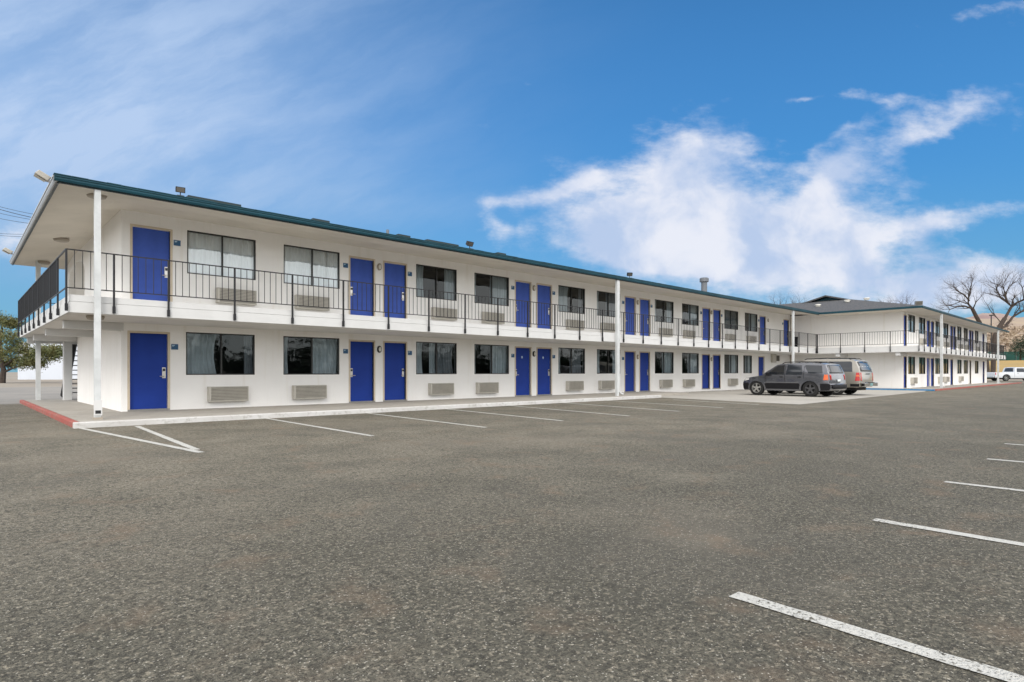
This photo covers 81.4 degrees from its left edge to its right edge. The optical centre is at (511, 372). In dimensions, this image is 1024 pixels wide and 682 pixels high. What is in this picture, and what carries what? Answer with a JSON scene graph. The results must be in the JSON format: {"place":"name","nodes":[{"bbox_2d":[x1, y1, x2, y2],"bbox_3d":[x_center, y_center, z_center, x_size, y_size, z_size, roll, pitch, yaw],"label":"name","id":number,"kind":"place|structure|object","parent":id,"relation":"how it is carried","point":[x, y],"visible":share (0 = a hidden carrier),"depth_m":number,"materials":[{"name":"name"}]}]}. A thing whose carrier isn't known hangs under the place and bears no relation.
{"place":"outdoors","nodes":[
{"label":"outdoors","id":0,"kind":"place"},
{"bbox_2d":[0,386,76,403],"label":"paving","id":1,"kind":"structure","parent":0,"point":[12,395],"depth_m":30.24,"materials":[{"name":"white concrete"}]},
{"bbox_2d":[0,380,1023,681],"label":"parking lot","id":2,"kind":"structure","parent":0,"point":[630,540],"depth_m":3.97,"materials":[{"name":"grey asphalt"}]},
{"bbox_2d":[20,400,77,427],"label":"kerb","id":3,"kind":"structure","parent":2,"relation":"on","point":[59,418],"depth_m":15.17,"materials":[{"name":"concrete"}]},
{"bbox_2d":[79,428,202,452],"bbox_3d":[-6.655,1.139,10.327,5.872,0.001,0.109,0,0,40],"label":"parking line","id":4,"kind":"object","parent":2,"relation":"on","point":[191,450],"visible":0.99,"depth_m":9.76,"materials":[{"name":"paint"}]},
{"bbox_2d":[135,426,197,449],"bbox_3d":[-6.283,1.139,10.662,0.109,0.001,5.055,0,0,-41],"label":"parking line","id":5,"kind":"object","parent":2,"relation":"on","point":[171,439],"visible":1,"depth_m":10.20,"materials":[{"name":"paint"}]},
{"bbox_2d":[265,418,373,435],"bbox_3d":[-4.270,1.139,12.645,0.109,0.001,5.393,0,0,-41],"label":"parking line","id":6,"kind":"object","parent":2,"relation":"on","point":[321,427],"visible":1,"depth_m":12.22,"materials":[{"name":"paint"}]},
{"bbox_2d":[25,391,688,421],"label":"walkway","id":7,"kind":"structure","parent":2,"relation":"on","point":[74,409],"depth_m":17.30,"materials":[{"name":"concrete"}]},
{"bbox_2d":[73,395,660,428],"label":"kerb","id":8,"kind":"structure","parent":2,"relation":"on","point":[94,424],"depth_m":15.49,"materials":[{"name":"white concrete"}]},
{"bbox_2d":[2,170,822,419],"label":"motel wing","id":9,"kind":"structure","parent":2,"relation":"on","point":[239,305],"depth_m":19.50,"materials":[{"name":"white paint"}]},
{"bbox_2d":[127,330,169,411],"bbox_3d":[-9.710,-0.028,15.910,0.990,2.115,0.145,0,0,-43],"label":"door","id":10,"kind":"structure","parent":9,"relation":"in","point":[148,376],"depth_m":15.92,"materials":[{"name":"blue metal"}]},
{"bbox_2d":[130,224,172,301],"bbox_3d":[-9.670,-2.817,15.955,0.990,2.135,0.133,0,0,-43],"label":"door","id":11,"kind":"structure","parent":9,"relation":"in","point":[151,242],"depth_m":15.96,"materials":[{"name":"blue metal"}]},
{"bbox_2d":[171,344,177,349],"bbox_3d":[-9.227,-0.690,16.287,0.170,0.150,0.014,0,0,-43],"label":"room sign","id":12,"kind":"object","parent":9,"relation":"attached to","point":[174,346],"visible":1,"depth_m":16.28,"materials":[{"name":"blue"}]},
{"bbox_2d":[174,240,180,245],"bbox_3d":[-9.184,-3.540,16.328,0.170,0.150,0.014,0,0,-43],"label":"room sign","id":13,"kind":"object","parent":9,"relation":"attached to","point":[177,242],"visible":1,"depth_m":16.33,"materials":[{"name":"blue plastic"}]},
{"bbox_2d":[186,332,254,374],"bbox_3d":[-8.433,-0.515,17.208,1.860,1.250,0.217,0,0,-43],"label":"window","id":14,"kind":"structure","parent":9,"relation":"in","point":[199,346],"depth_m":16.99,"materials":[{"name":"glass"}]},
{"bbox_2d":[187,230,255,279],"bbox_3d":[-8.404,-3.340,17.222,1.860,1.260,0.198,0,0,-43],"label":"window","id":15,"kind":"structure","parent":9,"relation":"in","point":[202,248],"depth_m":17.23,"materials":[{"name":"glass"}]},
{"bbox_2d":[283,336,338,374],"bbox_3d":[-6.449,-0.515,19.069,1.860,1.250,0.218,0,0,-43],"label":"window","id":16,"kind":"structure","parent":9,"relation":"in","point":[324,351],"depth_m":19.37,"materials":[{"name":"black glass"}]},
{"bbox_2d":[284,244,339,288],"bbox_3d":[-6.435,-3.340,19.069,1.860,1.260,0.198,0,0,-43],"label":"window","id":17,"kind":"structure","parent":9,"relation":"in","point":[304,261],"depth_m":19.05,"materials":[{"name":"glass"}]},
{"bbox_2d":[349,340,374,402],"bbox_3d":[-5.115,-0.028,20.219,0.990,2.115,0.145,0,0,-43],"label":"door","id":18,"kind":"structure","parent":9,"relation":"in","point":[361,352],"depth_m":20.25,"materials":[{"name":"blue metal"}]},
{"bbox_2d":[349,256,374,315],"bbox_3d":[-5.119,-2.817,20.224,0.990,2.135,0.133,0,0,-43],"label":"door","id":19,"kind":"structure","parent":9,"relation":"in","point":[360,270],"depth_m":20.25,"materials":[{"name":"blue metal"}]},
{"bbox_2d":[383,341,406,401],"bbox_3d":[-4.166,-0.028,21.109,0.990,2.115,0.145,0,0,-43],"label":"door","id":20,"kind":"structure","parent":9,"relation":"in","point":[394,363],"depth_m":21.14,"materials":[{"name":"blue metal"}]},
{"bbox_2d":[383,261,406,318],"bbox_3d":[-4.170,-2.817,21.113,0.990,2.135,0.133,0,0,-43],"label":"door","id":21,"kind":"structure","parent":9,"relation":"in","point":[393,274],"depth_m":21.17,"materials":[{"name":"blue metal"}]},
{"bbox_2d":[416,342,456,373],"bbox_3d":[-2.892,-0.515,22.403,1.870,1.250,0.217,0,0,-43],"label":"window","id":22,"kind":"structure","parent":9,"relation":"in","point":[440,354],"depth_m":22.53,"materials":[{"name":"grey glass"}]},
{"bbox_2d":[416,264,456,300],"bbox_3d":[-2.876,-3.340,22.419,1.915,1.260,0.218,0,0,-43],"label":"window","id":23,"kind":"structure","parent":9,"relation":"in","point":[448,273],"depth_m":22.80,"materials":[{"name":"black glass"}]},
{"bbox_2d":[474,344,508,373],"bbox_3d":[-0.887,-0.515,24.285,1.870,1.250,0.218,0,0,-43],"label":"window","id":24,"kind":"structure","parent":9,"relation":"in","point":[497,353],"depth_m":24.63,"materials":[{"name":"grey glass"}]},
{"bbox_2d":[474,273,508,305],"bbox_3d":[-0.886,-3.340,24.285,1.870,1.260,0.217,0,0,-43],"label":"window","id":25,"kind":"structure","parent":9,"relation":"in","point":[497,284],"depth_m":24.64,"materials":[{"name":"grey glass"}]},
{"bbox_2d":[515,346,531,396],"bbox_3d":[0.444,-0.028,25.432,0.990,2.115,0.145,0,0,-43],"label":"door","id":26,"kind":"structure","parent":9,"relation":"in","point":[523,355],"depth_m":25.51,"materials":[{"name":"blue metal"}]},
{"bbox_2d":[515,280,531,327],"bbox_3d":[0.440,-2.817,25.436,0.990,2.135,0.133,0,0,-43],"label":"door","id":27,"kind":"structure","parent":9,"relation":"in","point":[522,292],"depth_m":25.48,"materials":[{"name":"blue metal"}]},
{"bbox_2d":[536,347,551,395],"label":"door","id":28,"kind":"structure","parent":9,"relation":"in","point":[543,363],"depth_m":26.36,"materials":[{"name":"blue metal"}]},
{"bbox_2d":[536,283,551,328],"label":"door","id":29,"kind":"structure","parent":9,"relation":"in","point":[543,294],"depth_m":26.36,"materials":[{"name":"blue metal"}]},
{"bbox_2d":[558,348,584,373],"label":"window","id":30,"kind":"structure","parent":9,"relation":"in","point":[575,353],"depth_m":27.94,"materials":[{"name":"brown metal"}]},
{"bbox_2d":[558,285,584,313],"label":"window","id":31,"kind":"structure","parent":9,"relation":"in","point":[562,290],"depth_m":27.52,"materials":[{"name":"grey glass"}]},
{"bbox_2d":[597,349,614,373],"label":"window","id":32,"kind":"structure","parent":9,"relation":"in","point":[598,350],"depth_m":29.45,"materials":[{"name":"black glass"}]},
{"bbox_2d":[597,291,614,316],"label":"window","id":33,"kind":"structure","parent":9,"relation":"in","point":[610,297],"depth_m":29.78,"materials":[{"name":"glass"}]},
{"bbox_2d":[624,351,635,391],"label":"door","id":34,"kind":"structure","parent":9,"relation":"in","point":[629,361],"depth_m":30.75,"materials":[{"name":"blue metal"}]},
{"bbox_2d":[625,296,635,334],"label":"door","id":35,"kind":"structure","parent":9,"relation":"in","point":[630,303],"depth_m":30.75,"materials":[{"name":"blue metal"}]},
{"bbox_2d":[639,351,649,391],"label":"door","id":36,"kind":"structure","parent":9,"relation":"in","point":[644,369],"depth_m":31.66,"materials":[{"name":"blue metal"}]},
{"bbox_2d":[639,298,649,335],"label":"door","id":37,"kind":"structure","parent":9,"relation":"in","point":[644,304],"depth_m":31.72,"materials":[{"name":"blue metal"}]},
{"bbox_2d":[655,352,672,373],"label":"window","id":38,"kind":"structure","parent":9,"relation":"in","point":[666,356],"depth_m":33.28,"materials":[{"name":"glass"}]},
{"bbox_2d":[655,299,672,322],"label":"window","id":39,"kind":"structure","parent":9,"relation":"in","point":[668,304],"depth_m":33.37,"materials":[{"name":"black glass"}]},
{"bbox_2d":[682,303,698,325],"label":"window","id":40,"kind":"structure","parent":9,"relation":"in","point":[691,308],"depth_m":35.24,"materials":[{"name":"grey glass"}]},
{"bbox_2d":[687,353,698,372],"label":"window","id":41,"kind":"structure","parent":9,"relation":"in","point":[692,365],"depth_m":35.18,"materials":[{"name":"grey glass"}]},
{"bbox_2d":[702,354,709,388],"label":"door","id":42,"kind":"structure","parent":9,"relation":"in","point":[705,357],"depth_m":36.04,"materials":[{"name":"blue metal"}]},
{"bbox_2d":[702,307,709,340],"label":"door","id":43,"kind":"structure","parent":9,"relation":"in","point":[705,312],"depth_m":36.04,"materials":[{"name":"blue metal"}]},
{"bbox_2d":[713,354,720,388],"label":"door","id":44,"kind":"structure","parent":9,"relation":"in","point":[716,361],"depth_m":36.96,"materials":[{"name":"blue metal"}]},
{"bbox_2d":[713,309,720,340],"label":"door","id":45,"kind":"structure","parent":9,"relation":"in","point":[716,318],"depth_m":36.96,"materials":[{"name":"blue paint"}]},
{"bbox_2d":[724,354,737,372],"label":"window","id":46,"kind":"structure","parent":9,"relation":"in","point":[731,357],"depth_m":38.53,"materials":[{"name":"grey glass"}]},
{"bbox_2d":[724,310,737,329],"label":"window","id":47,"kind":"structure","parent":9,"relation":"in","point":[729,316],"depth_m":38.36,"materials":[{"name":"black glass"}]},
{"bbox_2d":[743,355,751,372],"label":"window","id":48,"kind":"structure","parent":9,"relation":"in","point":[747,357],"depth_m":39.95,"materials":[{"name":"glass"}]},
{"bbox_2d":[745,313,756,331],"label":"window","id":49,"kind":"structure","parent":9,"relation":"in","point":[751,316],"depth_m":40.50,"materials":[{"name":"glass"}]},
{"bbox_2d":[758,356,764,375],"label":"door","id":50,"kind":"structure","parent":9,"relation":"in","point":[760,358],"depth_m":41.19,"materials":[{"name":"blue metal"}]},
{"bbox_2d":[759,315,765,344],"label":"door","id":51,"kind":"structure","parent":9,"relation":"in","point":[762,324],"depth_m":41.27,"materials":[{"name":"blue paint"}]},
{"bbox_2d":[783,319,788,345],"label":"door","id":52,"kind":"structure","parent":9,"relation":"in","point":[785,322],"depth_m":44.02,"materials":[{"name":"blue paint"}]},
{"bbox_2d":[369,413,481,426],"bbox_3d":[-2.289,1.139,14.407,0.109,0.001,5.544,0,0,-39],"label":"parking line","id":53,"kind":"object","parent":2,"relation":"on","point":[428,420],"visible":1,"depth_m":13.99,"materials":[{"name":"paint"}]},
{"bbox_2d":[450,409,562,420],"bbox_3d":[-0.436,1.139,16.173,0.109,0.001,5.536,0,0,-36],"label":"parking line","id":54,"kind":"object","parent":2,"relation":"on","point":[509,415],"visible":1,"depth_m":15.60,"materials":[{"name":"paint"}]},
{"bbox_2d":[510,405,626,415],"bbox_3d":[1.479,1.139,17.866,0.109,0.001,5.728,0,0,-33],"label":"parking line","id":55,"kind":"object","parent":2,"relation":"on","point":[577,411],"visible":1,"depth_m":17.18,"materials":[{"name":"paint"}]},
{"bbox_2d":[661,389,924,403],"bbox_3d":[14.661,1.138,31.878,21.600,0.001,9.750,0,0,-43],"label":"concrete pad","id":56,"kind":"object","parent":2,"relation":"on","point":[783,397],"visible":0.71,"depth_m":27.72,"materials":[{"name":"beige concrete"}]},
{"bbox_2d":[743,361,846,396],"bbox_3d":[13.587,0.319,28.866,2.140,1.641,4.489,0,0,-38],"label":"suv","id":57,"kind":"object","parent":56,"relation":"on","point":[811,378],"visible":1,"depth_m":27.74,"materials":[{"name":"grey paint"}]},
{"bbox_2d":[779,358,877,394],"bbox_3d":[15.812,0.211,30.994,2.340,1.857,5.235,0,0,-42],"label":"suv","id":58,"kind":"object","parent":56,"relation":"on","point":[858,372],"visible":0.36,"depth_m":29.07,"materials":[{"name":"grey paint"}]},
{"bbox_2d":[729,592,1023,681],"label":"parking line","id":59,"kind":"object","parent":2,"relation":"on","point":[991,671],"visible":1,"depth_m":2.52,"materials":[{"name":"paint"}]},
{"bbox_2d":[866,388,934,390],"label":"kerb","id":60,"kind":"structure","parent":2,"relation":"on","point":[900,389],"depth_m":37.28,"materials":[{"name":"concrete"}]},
{"bbox_2d":[883,382,1003,388],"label":"walkway","id":61,"kind":"structure","parent":2,"relation":"on","point":[961,385],"depth_m":44.12,"materials":[{"name":"concrete"}]},
{"bbox_2d":[778,295,1009,387],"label":"motel wing","id":62,"kind":"structure","parent":61,"relation":"on","point":[899,345],"depth_m":41.95,"materials":[{"name":"white paint"}]},
{"bbox_2d":[903,356,906,387],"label":"door","id":63,"kind":"structure","parent":62,"relation":"in","point":[904,369],"depth_m":39.59,"materials":[{"name":"blue metal"}]},
{"bbox_2d":[903,314,906,345],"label":"door","id":64,"kind":"structure","parent":62,"relation":"in","point":[904,315],"depth_m":39.59,"materials":[{"name":"blue paint"}]},
{"bbox_2d":[908,356,914,373],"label":"window","id":65,"kind":"structure","parent":62,"relation":"in","point":[908,356],"depth_m":41.03,"materials":[{"name":"glass"}]},
{"bbox_2d":[908,314,914,332],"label":"window","id":66,"kind":"structure","parent":62,"relation":"in","point":[911,316],"depth_m":41.02,"materials":[{"name":"glass"}]},
{"bbox_2d":[919,357,924,373],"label":"window","id":67,"kind":"structure","parent":62,"relation":"in","point":[919,357],"depth_m":43.02,"materials":[{"name":"glass"}]},
{"bbox_2d":[919,317,924,333],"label":"window","id":68,"kind":"structure","parent":62,"relation":"in","point":[919,317],"depth_m":43.06,"materials":[{"name":"black glass"}]},
{"bbox_2d":[926,320,929,346],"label":"door","id":69,"kind":"structure","parent":62,"relation":"in","point":[927,329],"depth_m":43.75,"materials":[{"name":"blue metal"}]},
{"bbox_2d":[927,357,929,386],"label":"door","id":70,"kind":"structure","parent":62,"relation":"in","point":[928,368],"depth_m":43.75,"materials":[{"name":"blue metal"}]},
{"bbox_2d":[931,358,933,385],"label":"door","id":71,"kind":"structure","parent":62,"relation":"in","point":[932,362],"depth_m":44.73,"materials":[{"name":"blue metal"}]},
{"bbox_2d":[931,321,933,346],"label":"door","id":72,"kind":"structure","parent":62,"relation":"in","point":[932,325],"depth_m":44.73,"materials":[{"name":"blue metal"}]},
{"bbox_2d":[935,358,939,373],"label":"window","id":73,"kind":"structure","parent":62,"relation":"in","point":[935,358],"depth_m":46.11,"materials":[{"name":"clear glass"}]},
{"bbox_2d":[935,321,939,336],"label":"window","id":74,"kind":"structure","parent":62,"relation":"in","point":[935,321],"depth_m":46.15,"materials":[{"name":"black glass"}]},
{"bbox_2d":[943,323,947,334],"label":"window","id":75,"kind":"structure","parent":62,"relation":"in","point":[943,323],"depth_m":48.04,"materials":[{"name":"black glass"}]},
{"bbox_2d":[944,359,947,373],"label":"window","id":76,"kind":"structure","parent":62,"relation":"in","point":[945,359],"depth_m":47.56,"materials":[{"name":"clear glass"}]},
{"bbox_2d":[950,359,952,384],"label":"door","id":77,"kind":"structure","parent":62,"relation":"in","point":[951,362],"depth_m":49.12,"materials":[{"name":"blue metal"}]},
{"bbox_2d":[953,326,955,349],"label":"door","id":78,"kind":"structure","parent":62,"relation":"in","point":[954,329],"depth_m":49.78,"materials":[{"name":"blue paint"}]},
{"bbox_2d":[957,360,960,373],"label":"window","id":79,"kind":"structure","parent":62,"relation":"in","point":[957,360],"depth_m":51.03,"materials":[{"name":"clear glass"}]},
{"bbox_2d":[964,360,967,373],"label":"window","id":80,"kind":"structure","parent":62,"relation":"in","point":[964,360],"depth_m":53.18,"materials":[{"name":"glass"}]},
{"bbox_2d":[964,328,967,341],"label":"window","id":81,"kind":"structure","parent":62,"relation":"in","point":[964,328],"depth_m":53.23,"materials":[{"name":"black glass"}]},
{"bbox_2d":[971,330,973,351],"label":"door","id":82,"kind":"structure","parent":62,"relation":"in","point":[971,330],"depth_m":54.93,"materials":[{"name":"blue metal"}]},
{"bbox_2d":[975,361,977,373],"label":"window","id":83,"kind":"structure","parent":62,"relation":"in","point":[976,362],"depth_m":56.54,"materials":[{"name":"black glass"}]},
{"bbox_2d":[975,331,977,342],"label":"window","id":84,"kind":"structure","parent":62,"relation":"in","point":[976,332],"depth_m":56.47,"materials":[{"name":"black glass"}]},
{"bbox_2d":[983,361,984,382],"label":"door","id":85,"kind":"structure","parent":62,"relation":"in","point":[983,361],"depth_m":58.64,"materials":[{"name":"blue metal"}]},
{"bbox_2d":[873,518,1023,545],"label":"parking line","id":86,"kind":"object","parent":2,"relation":"on","point":[954,532],"visible":1,"depth_m":4.22,"materials":[{"name":"paint"}]},
{"bbox_2d":[935,382,1021,390],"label":"kerb","id":87,"kind":"structure","parent":2,"relation":"on","point":[974,386],"depth_m":43.84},
{"bbox_2d":[944,481,1023,490],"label":"parking line","id":88,"kind":"object","parent":2,"relation":"on","point":[984,486],"visible":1,"depth_m":5.92,"materials":[{"name":"paint"}]},
{"bbox_2d":[987,367,1023,380],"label":"pickup truck","id":89,"kind":"object","parent":2,"relation":"on","point":[1006,373],"visible":0.91,"depth_m":75.06,"materials":[{"name":"white paint"}]},
{"bbox_2d":[988,458,1023,461],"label":"parking line","id":90,"kind":"object","parent":2,"relation":"on","point":[1007,460],"visible":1,"depth_m":7.66,"materials":[{"name":"paint"}]},
{"bbox_2d":[0,372,1023,386],"bbox_3d":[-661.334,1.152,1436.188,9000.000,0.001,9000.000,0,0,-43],"label":"ground","id":91,"kind":"structure","parent":0,"point":[12,380],"depth_m":65.70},
{"bbox_2d":[0,310,62,382],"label":"leafy tree","id":92,"kind":"object","parent":91,"relation":"on","point":[50,353],"visible":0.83,"depth_m":61.60,"materials":[{"name":"green plant"}]},
{"bbox_2d":[18,343,76,379],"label":"building","id":93,"kind":"structure","parent":91,"relation":"on","point":[54,371],"depth_m":92.00,"materials":[{"name":"grey paint"}]},
{"bbox_2d":[769,292,788,304],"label":"tree","id":94,"kind":"object","parent":91,"relation":"on","point":[780,299],"visible":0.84,"depth_m":149.41,"materials":[{"name":"brown plant"}]},
{"bbox_2d":[892,289,915,304],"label":"tree","id":95,"kind":"object","parent":91,"relation":"on","point":[906,298],"visible":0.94,"depth_m":171.00,"materials":[{"name":"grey plant"}]},
{"bbox_2d":[932,266,991,371],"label":"tree","id":96,"kind":"object","parent":91,"relation":"on","point":[975,314],"visible":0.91,"depth_m":95.80,"materials":[{"name":"brown plant"}]},
{"bbox_2d":[975,262,1023,371],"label":"tree","id":97,"kind":"object","parent":91,"relation":"on","point":[994,335],"visible":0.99,"depth_m":92.89,"materials":[{"name":"brown plant"}]},
{"bbox_2d":[0,0,1023,371],"label":"sky","id":98,"kind":"structure","parent":0,"point":[848,149],"materials":[{"name":"blue"}]},
{"bbox_2d":[967,318,1023,351],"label":"hillside","id":99,"kind":"structure","parent":0,"point":[1016,322],"depth_m":349.68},
{"bbox_2d":[987,323,1023,351],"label":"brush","id":100,"kind":"object","parent":99,"relation":"on","point":[1013,331],"visible":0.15,"depth_m":255.20,"materials":[{"name":"beige plant"}]},
{"bbox_2d":[967,313,1023,318],"bbox_3d":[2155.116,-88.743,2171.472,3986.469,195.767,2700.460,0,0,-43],"label":"mountain","id":101,"kind":"structure","parent":0,"point":[987,316],"depth_m":1672.29,"materials":[{"name":"beige stone"}]},
{"bbox_2d":[989,360,1023,371],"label":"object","id":102,"kind":"structure","parent":0,"point":[1003,364],"depth_m":117.67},
{"bbox_2d":[988,351,1023,360],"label":"fence","id":103,"kind":"object","parent":102,"relation":"on","point":[1008,356],"visible":0.12,"depth_m":132.97,"materials":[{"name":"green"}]},
{"bbox_2d":[1004,334,1023,359],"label":"pine tree","id":104,"kind":"object","parent":102,"relation":"on","point":[1017,347],"visible":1,"depth_m":127.89,"materials":[{"name":"green plant"}]}
]}

